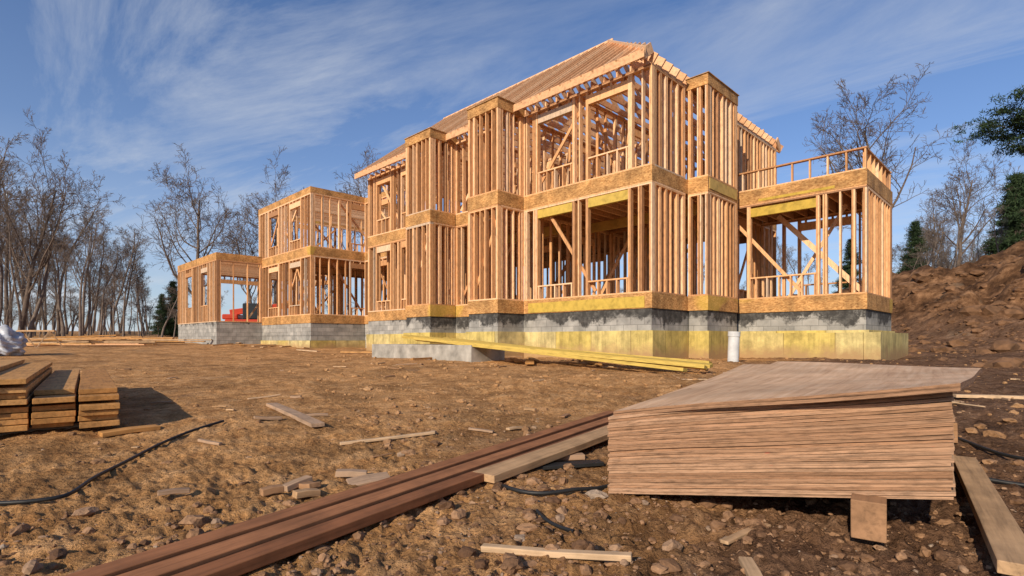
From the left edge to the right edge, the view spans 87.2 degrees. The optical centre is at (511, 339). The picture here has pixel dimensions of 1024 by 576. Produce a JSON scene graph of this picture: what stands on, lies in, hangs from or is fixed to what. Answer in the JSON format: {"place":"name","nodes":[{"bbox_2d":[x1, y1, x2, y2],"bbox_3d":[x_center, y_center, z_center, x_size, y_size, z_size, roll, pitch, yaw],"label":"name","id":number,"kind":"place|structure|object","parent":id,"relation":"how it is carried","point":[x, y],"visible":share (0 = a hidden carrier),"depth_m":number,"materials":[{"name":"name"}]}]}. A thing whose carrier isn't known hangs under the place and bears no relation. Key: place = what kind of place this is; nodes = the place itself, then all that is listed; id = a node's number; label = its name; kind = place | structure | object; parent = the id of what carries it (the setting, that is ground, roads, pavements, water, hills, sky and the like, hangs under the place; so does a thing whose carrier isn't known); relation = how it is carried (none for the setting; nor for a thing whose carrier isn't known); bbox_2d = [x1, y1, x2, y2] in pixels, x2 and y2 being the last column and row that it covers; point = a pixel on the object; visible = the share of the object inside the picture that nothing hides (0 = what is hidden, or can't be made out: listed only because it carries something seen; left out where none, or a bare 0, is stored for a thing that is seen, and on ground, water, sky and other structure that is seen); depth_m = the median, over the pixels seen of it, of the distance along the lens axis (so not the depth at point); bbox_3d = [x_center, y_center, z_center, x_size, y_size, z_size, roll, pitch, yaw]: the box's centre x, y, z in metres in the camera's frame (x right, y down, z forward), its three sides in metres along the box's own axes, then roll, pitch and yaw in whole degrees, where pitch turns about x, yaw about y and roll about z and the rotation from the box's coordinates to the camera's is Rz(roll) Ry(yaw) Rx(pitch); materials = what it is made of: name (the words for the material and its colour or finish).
{"place":"outdoors","nodes":[
{"label":"outdoors","id":0,"kind":"place"},
{"bbox_2d":[0,241,1023,575],"bbox_3d":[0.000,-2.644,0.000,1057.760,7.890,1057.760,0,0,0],"label":"ground","id":1,"kind":"structure","parent":0,"point":[294,451],"depth_m":3.24,"materials":[{"name":"brown soil"}]},
{"bbox_2d":[0,325,28,355],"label":"plastic wrapped bundle","id":2,"kind":"object","parent":1,"relation":"on","point":[12,342],"visible":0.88,"depth_m":14.89,"materials":[{"name":"white plastic"}]},
{"bbox_2d":[16,330,62,347],"bbox_3d":[-18.850,-0.017,21.300,1.782,0.753,0.685,0,0,0],"label":"sawhorse","id":3,"kind":"object","parent":1,"relation":"on","point":[24,331],"visible":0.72,"depth_m":21.25,"materials":[{"name":"beige wood"}]},
{"bbox_2d":[0,359,119,435],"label":"lumber stack","id":4,"kind":"object","parent":1,"relation":"on","point":[34,396],"visible":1,"depth_m":3.86,"materials":[{"name":"brown wood"}]},
{"bbox_2d":[0,109,125,333],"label":"bare tree","id":5,"kind":"object","parent":1,"relation":"on","point":[25,307],"visible":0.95,"depth_m":42.27,"materials":[{"name":"brown plant"}]},
{"bbox_2d":[0,420,223,504],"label":"black cable","id":6,"kind":"object","parent":1,"relation":"on","point":[51,498],"visible":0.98,"depth_m":2.66,"materials":[{"name":"rubber"}]},
{"bbox_2d":[26,335,211,345],"bbox_3d":[-20.158,-0.003,25.769,9.859,0.503,4.817,0,0,0],"label":"lumber pile","id":7,"kind":"object","parent":1,"relation":"on","point":[82,340],"visible":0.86,"depth_m":24.97,"materials":[{"name":"brown wood"}]},
{"bbox_2d":[98,424,160,436],"bbox_3d":[-2.735,0.646,3.850,0.120,0.036,0.347,0,1,41],"label":"wood scrap","id":8,"kind":"object","parent":1,"relation":"on","point":[124,430],"visible":1,"depth_m":3.81,"materials":[{"name":"brown wood"}]},
{"bbox_2d":[148,294,171,335],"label":"spruce tree","id":9,"kind":"object","parent":1,"relation":"on","point":[153,328],"visible":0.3,"depth_m":46.71,"materials":[{"name":"green plant"}]},
{"bbox_2d":[152,280,177,336],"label":"spruce tree","id":10,"kind":"object","parent":1,"relation":"on","point":[173,285],"visible":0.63,"depth_m":45.62,"materials":[{"name":"green plant"}]},
{"bbox_2d":[157,487,189,495],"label":"wood scrap","id":11,"kind":"object","parent":1,"relation":"on","point":[172,491],"visible":1,"depth_m":2.37,"materials":[{"name":"beige wood"}]},
{"bbox_2d":[131,143,253,294],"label":"bare tree","id":12,"kind":"object","parent":1,"relation":"on","point":[198,209],"visible":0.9,"depth_m":45.33,"materials":[{"name":"brown plant"}]},
{"bbox_2d":[198,438,221,444],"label":"wood scrap","id":13,"kind":"object","parent":1,"relation":"on","point":[209,441],"visible":0.9,"depth_m":3.53,"materials":[{"name":"beige wood"}]},
{"bbox_2d":[193,193,258,302],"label":"bare tree","id":14,"kind":"object","parent":1,"relation":"on","point":[237,242],"visible":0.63,"depth_m":43.22,"materials":[{"name":"brown plant"}]},
{"bbox_2d":[247,394,280,398],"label":"wood scrap","id":15,"kind":"object","parent":1,"relation":"on","point":[264,396],"visible":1,"depth_m":6.06,"materials":[{"name":"beige wood"}]},
{"bbox_2d":[253,416,281,419],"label":"wood scrap","id":16,"kind":"object","parent":1,"relation":"on","point":[269,418],"visible":1,"depth_m":4.28,"materials":[{"name":"beige wood"}]},
{"bbox_2d":[222,303,321,321],"bbox_3d":[-16.179,-1.453,37.788,7.300,2.893,2.400,0,0,-11],"label":"red telehandler","id":17,"kind":"object","parent":1,"relation":"on","point":[238,316],"visible":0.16,"depth_m":36.59,"materials":[{"name":"paint"}]},
{"bbox_2d":[260,484,283,496],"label":"wood scrap","id":18,"kind":"object","parent":1,"relation":"on","point":[271,489],"visible":1,"depth_m":2.41,"materials":[{"name":"beige wood"}]},
{"bbox_2d":[228,147,333,303],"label":"bare tree","id":19,"kind":"object","parent":1,"relation":"on","point":[274,285],"visible":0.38,"depth_m":51.75,"materials":[{"name":"brown plant"}]},
{"bbox_2d":[266,403,324,427],"bbox_3d":[-1.910,0.634,4.660,0.100,0.033,1.576,0,0,-36],"label":"wood scrap","id":20,"kind":"object","parent":1,"relation":"on","point":[307,420],"visible":1,"depth_m":4.44,"materials":[{"name":"beige wood"}]},
{"bbox_2d":[282,475,312,491],"bbox_3d":[-1.040,0.694,2.605,0.050,0.033,0.138,0,9,36],"label":"wood scrap","id":21,"kind":"object","parent":1,"relation":"on","point":[291,485],"visible":0.81,"depth_m":2.58,"materials":[{"name":"beige wood"}]},
{"bbox_2d":[292,488,320,498],"bbox_3d":[-0.940,0.700,2.460,0.050,0.034,0.114,0,-6,45],"label":"wood scrap","id":22,"kind":"object","parent":1,"relation":"on","point":[306,492],"visible":0.94,"depth_m":2.44,"materials":[{"name":"beige wood"}]},
{"bbox_2d":[296,349,320,351],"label":"wood scrap","id":23,"kind":"object","parent":1,"relation":"on","point":[308,350],"visible":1,"depth_m":21.18,"materials":[{"name":"beige wood"}]},
{"bbox_2d":[298,481,320,488],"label":"wood scrap","id":24,"kind":"object","parent":1,"relation":"on","point":[309,484],"visible":0.88,"depth_m":2.55,"materials":[{"name":"beige wood"}]},
{"bbox_2d":[306,413,327,415],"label":"wood scrap","id":25,"kind":"object","parent":1,"relation":"on","point":[319,414],"visible":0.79,"depth_m":4.59,"materials":[{"name":"beige wood"}]},
{"bbox_2d":[65,411,612,575],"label":"long brown boards","id":26,"kind":"object","parent":1,"relation":"on","point":[241,548],"visible":0.78,"depth_m":1.95,"materials":[{"name":"brown wood"}]},
{"bbox_2d":[473,426,608,482],"bbox_3d":[0.360,0.635,3.240,0.140,0.043,1.626,0,2,38],"label":"pale board","id":27,"kind":"object","parent":26,"relation":"on","point":[503,470],"visible":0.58,"depth_m":2.94,"materials":[{"name":"beige wood"}]},
{"bbox_2d":[335,469,367,476],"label":"wood scrap","id":28,"kind":"object","parent":1,"relation":"on","point":[348,472],"visible":0.81,"depth_m":2.74,"materials":[{"name":"beige wood"}]},
{"bbox_2d":[340,351,371,352],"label":"wood scrap","id":29,"kind":"object","parent":1,"relation":"on","point":[353,352],"visible":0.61,"depth_m":19.44,"materials":[{"name":"brown wood"}]},
{"bbox_2d":[324,145,404,297],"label":"bare tree","id":30,"kind":"object","parent":1,"relation":"on","point":[363,181],"visible":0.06,"depth_m":47.42,"materials":[{"name":"brown plant"}]},
{"bbox_2d":[346,472,389,486],"bbox_3d":[-0.710,0.691,2.670,0.206,0.017,0.090,-4,13,-29],"label":"wood scrap","id":31,"kind":"object","parent":1,"relation":"on","point":[361,480],"visible":0.68,"depth_m":2.66,"materials":[{"name":"beige wood"}]},
{"bbox_2d":[372,453,391,457],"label":"wood scrap","id":32,"kind":"object","parent":1,"relation":"on","point":[382,455],"visible":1,"depth_m":3.14,"materials":[{"name":"brown wood"}]},
{"bbox_2d":[340,431,434,444],"bbox_3d":[-0.830,0.660,3.625,0.632,0.020,0.035,-3,1,-23],"label":"wood scrap","id":33,"kind":"object","parent":1,"relation":"on","point":[389,437],"visible":0.97,"depth_m":3.61,"materials":[{"name":"beige wood"}]},
{"bbox_2d":[410,357,431,359],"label":"wood scrap","id":34,"kind":"object","parent":1,"relation":"on","point":[420,358],"visible":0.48,"depth_m":13.16,"materials":[{"name":"brown wood"}]},
{"bbox_2d":[372,344,504,361],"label":"concrete footing wall","id":35,"kind":"structure","parent":1,"relation":"on","point":[451,352],"depth_m":13.32,"materials":[{"name":"grey concrete"}]},
{"bbox_2d":[468,427,493,432],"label":"wood scrap","id":36,"kind":"object","parent":1,"relation":"on","point":[482,430],"visible":1,"depth_m":3.87,"materials":[{"name":"beige wood"}]},
{"bbox_2d":[0,349,1023,575],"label":"dirt clods","id":37,"kind":"object","parent":1,"relation":"on","point":[511,563],"visible":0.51,"depth_m":2.02,"materials":[{"name":"soil"}]},
{"bbox_2d":[0,132,1023,337],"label":"bare forest","id":38,"kind":"object","parent":1,"relation":"on","point":[65,264],"visible":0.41,"depth_m":46.91,"materials":[{"name":"brown plant"}]},
{"bbox_2d":[0,230,1023,337],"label":"brush thicket","id":39,"kind":"object","parent":1,"relation":"on","point":[934,261],"visible":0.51,"depth_m":44.12,"materials":[{"name":"plant"}]},
{"bbox_2d":[506,426,521,429],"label":"wood scrap","id":40,"kind":"object","parent":1,"relation":"on","point":[514,427],"visible":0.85,"depth_m":3.96,"materials":[{"name":"beige wood"}]},
{"bbox_2d":[510,358,522,362],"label":"wood scrap","id":41,"kind":"object","parent":1,"relation":"on","point":[516,360],"visible":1,"depth_m":12.49,"materials":[{"name":"brown wood"}]},
{"bbox_2d":[525,359,533,363],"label":"wood scrap","id":42,"kind":"object","parent":1,"relation":"on","point":[529,361],"visible":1,"depth_m":11.45,"materials":[{"name":"brown wood"}]},
{"bbox_2d":[524,407,536,410],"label":"wood scrap","id":43,"kind":"object","parent":1,"relation":"on","point":[529,408],"visible":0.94,"depth_m":4.97,"materials":[{"name":"beige wood"}]},
{"bbox_2d":[178,308,890,344],"bbox_3d":[-4.006,0.291,24.221,33.460,2.417,11.420,0,0,45],"label":"block foundation","id":44,"kind":"object","parent":1,"relation":"on","point":[598,320],"visible":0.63,"depth_m":15.37,"materials":[{"name":"concrete"}]},
{"bbox_2d":[178,63,891,324],"bbox_3d":[-4.013,-3.820,24.213,33.500,5.800,11.440,0,0,45],"label":"wall framing","id":45,"kind":"object","parent":44,"relation":"on","point":[739,157],"depth_m":16.01,"materials":[{"name":"beige wood"}]},
{"bbox_2d":[206,59,861,278],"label":"ceiling joists","id":46,"kind":"object","parent":45,"relation":"on","point":[610,212],"visible":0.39,"depth_m":18.08,"materials":[{"name":"beige wood"}]},
{"bbox_2d":[354,38,783,189],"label":"roof rafters","id":47,"kind":"object","parent":45,"relation":"on","point":[594,63],"visible":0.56,"depth_m":17.38,"materials":[{"name":"beige wood"}]},
{"bbox_2d":[404,71,861,313],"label":"subfloors","id":48,"kind":"object","parent":45,"relation":"on","point":[526,108],"visible":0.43,"depth_m":15.47,"materials":[{"name":"beige wood"}]},
{"bbox_2d":[178,73,892,324],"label":"rim boards","id":49,"kind":"object","parent":44,"relation":"on","point":[783,304],"visible":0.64,"depth_m":15.34,"materials":[{"name":"beige wood"}]},
{"bbox_2d":[261,330,907,359],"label":"foundation boards","id":50,"kind":"object","parent":44,"relation":"attached to","point":[864,344],"visible":0.41,"depth_m":14.18,"materials":[{"name":"yellow wood"}]},
{"bbox_2d":[436,178,834,312],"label":"headers and beams","id":51,"kind":"object","parent":44,"relation":"on","point":[634,301],"visible":0.67,"depth_m":14.79,"materials":[{"name":"beige wood"}]},
{"bbox_2d":[502,484,608,494],"bbox_3d":[0.331,0.690,2.537,0.777,0.044,0.257,0,0,-6],"label":"black cable","id":52,"kind":"object","parent":1,"relation":"on","point":[552,492],"visible":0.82,"depth_m":2.42,"materials":[{"name":"rubber"}]},
{"bbox_2d":[535,509,575,532],"bbox_3d":[0.156,0.684,2.023,0.022,0.028,0.280,0,0,-26],"label":"black cable","id":53,"kind":"object","parent":1,"relation":"on","point":[554,524],"visible":0.98,"depth_m":2.00,"materials":[{"name":"rubber"}]},
{"bbox_2d":[481,543,631,561],"bbox_3d":[0.135,0.684,1.730,0.491,0.024,0.032,-3,-1,17],"label":"wood scrap","id":54,"kind":"object","parent":1,"relation":"on","point":[567,553],"visible":1,"depth_m":1.71,"materials":[{"name":"beige wood"}]},
{"bbox_2d":[402,335,712,371],"bbox_3d":[0.235,0.195,11.852,8.213,0.684,1.189,0,0,39],"label":"yellow lvl beam bundle","id":55,"kind":"object","parent":1,"relation":"on","point":[676,364],"visible":1,"depth_m":10.57,"materials":[{"name":"yellow wood"}]},
{"bbox_2d":[534,459,603,469],"bbox_3d":[0.275,0.687,2.950,0.461,0.021,0.080,-1,0,-13],"label":"black cable","id":56,"kind":"object","parent":1,"relation":"on","point":[576,464],"visible":0.6,"depth_m":2.94,"materials":[{"name":"black rubber"}]},
{"bbox_2d":[555,453,584,460],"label":"wood scrap","id":57,"kind":"object","parent":1,"relation":"on","point":[577,456],"visible":0.44,"depth_m":3.10,"materials":[{"name":"beige wood"}]},
{"bbox_2d":[576,359,601,365],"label":"wood scrap","id":58,"kind":"object","parent":1,"relation":"on","point":[593,362],"visible":0.76,"depth_m":11.06,"materials":[{"name":"brown wood"}]},
{"bbox_2d":[727,331,740,361],"bbox_3d":[5.191,0.300,12.606,0.276,1.000,0.276,2,1,0],"label":"white drain pipe","id":59,"kind":"object","parent":1,"relation":"on","point":[733,344],"visible":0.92,"depth_m":12.50,"materials":[{"name":"plastic"}]},
{"bbox_2d":[720,523,770,544],"bbox_3d":[0.830,0.680,1.900,0.313,0.018,0.030,3,-2,-40],"label":"wood scrap","id":60,"kind":"object","parent":1,"relation":"on","point":[733,537],"visible":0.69,"depth_m":1.85,"materials":[{"name":"beige wood"}]},
{"bbox_2d":[738,556,762,575],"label":"wood scrap","id":61,"kind":"object","parent":1,"relation":"on","point":[749,566],"visible":0.97,"depth_m":1.58,"materials":[{"name":"beige wood"}]},
{"bbox_2d":[832,238,861,292],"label":"spruce tree","id":62,"kind":"object","parent":1,"relation":"on","point":[846,268],"visible":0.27,"depth_m":45.86,"materials":[{"name":"green plant"}]},
{"bbox_2d":[851,493,886,542],"bbox_3d":[1.465,0.579,2.190,0.100,0.132,0.999,0,2,35],"label":"timber bearer","id":63,"kind":"object","parent":1,"relation":"on","point":[868,517],"visible":0.47,"depth_m":1.78,"materials":[{"name":"beige wood"}]},
{"bbox_2d":[607,361,981,499],"bbox_3d":[1.710,0.417,2.970,1.467,0.571,2.525,0,0,38],"label":"plywood stack","id":64,"kind":"object","parent":63,"relation":"on","point":[808,429],"visible":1,"depth_m":2.06,"materials":[{"name":"beige wood"}]},
{"bbox_2d":[802,62,953,230],"bbox_3d":[26.637,-11.486,40.055,9.292,16.633,9.306,1,2,21],"label":"bare tree","id":65,"kind":"object","parent":1,"relation":"on","point":[859,155],"visible":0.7,"depth_m":38.95,"materials":[{"name":"brown plant"}]},
{"bbox_2d":[895,221,931,273],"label":"spruce tree","id":66,"kind":"object","parent":1,"relation":"on","point":[914,236],"visible":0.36,"depth_m":43.78,"materials":[{"name":"green plant"}]},
{"bbox_2d":[953,421,957,442],"bbox_3d":[2.450,0.609,3.850,1.140,0.132,0.100,-1,-1,38],"label":"timber bearer","id":67,"kind":"object","parent":1,"relation":"on","point":[955,430],"visible":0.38,"depth_m":3.47,"materials":[{"name":"brown wood"}]},
{"bbox_2d":[891,255,1023,367],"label":"spoil heap rubble","id":68,"kind":"object","parent":1,"relation":"on","point":[1006,345],"visible":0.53,"depth_m":17.32,"materials":[{"name":"brown stone"}]},
{"bbox_2d":[952,401,984,406],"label":"wood scrap","id":69,"kind":"object","parent":1,"relation":"on","point":[968,404],"visible":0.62,"depth_m":4.90,"materials":[{"name":"beige wood"}]},
{"bbox_2d":[919,121,1023,266],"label":"bare tree","id":70,"kind":"object","parent":1,"relation":"on","point":[965,192],"visible":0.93,"depth_m":43.15,"materials":[{"name":"brown plant"}]},
{"bbox_2d":[945,85,1023,157],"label":"pine tree","id":71,"kind":"object","parent":1,"relation":"on","point":[1016,125],"visible":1,"depth_m":27.14,"materials":[{"name":"green plant"}]},
{"bbox_2d":[953,455,1023,575],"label":"plank","id":72,"kind":"object","parent":1,"relation":"on","point":[1002,533],"visible":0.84,"depth_m":1.88,"materials":[{"name":"beige wood"}]},
{"bbox_2d":[953,394,1023,398],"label":"wood scrap","id":73,"kind":"object","parent":1,"relation":"on","point":[984,396],"visible":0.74,"depth_m":6.09,"materials":[{"name":"beige wood"}]},
{"bbox_2d":[954,472,1023,486],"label":"black cable","id":74,"kind":"object","parent":1,"relation":"on","point":[999,481],"visible":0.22,"depth_m":2.56,"materials":[{"name":"rubber"}]},
{"bbox_2d":[958,437,1023,459],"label":"black cable","id":75,"kind":"object","parent":1,"relation":"on","point":[991,450],"visible":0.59,"depth_m":3.24,"materials":[{"name":"rubber"}]},
{"bbox_2d":[973,172,1023,254],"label":"spruce tree","id":76,"kind":"object","parent":1,"relation":"on","point":[1014,198],"visible":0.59,"depth_m":39.88,"materials":[{"name":"green plant"}]},
{"bbox_2d":[0,0,1023,330],"label":"sky","id":77,"kind":"structure","parent":0,"point":[118,84],"materials":[{"name":"blue"}]}
]}

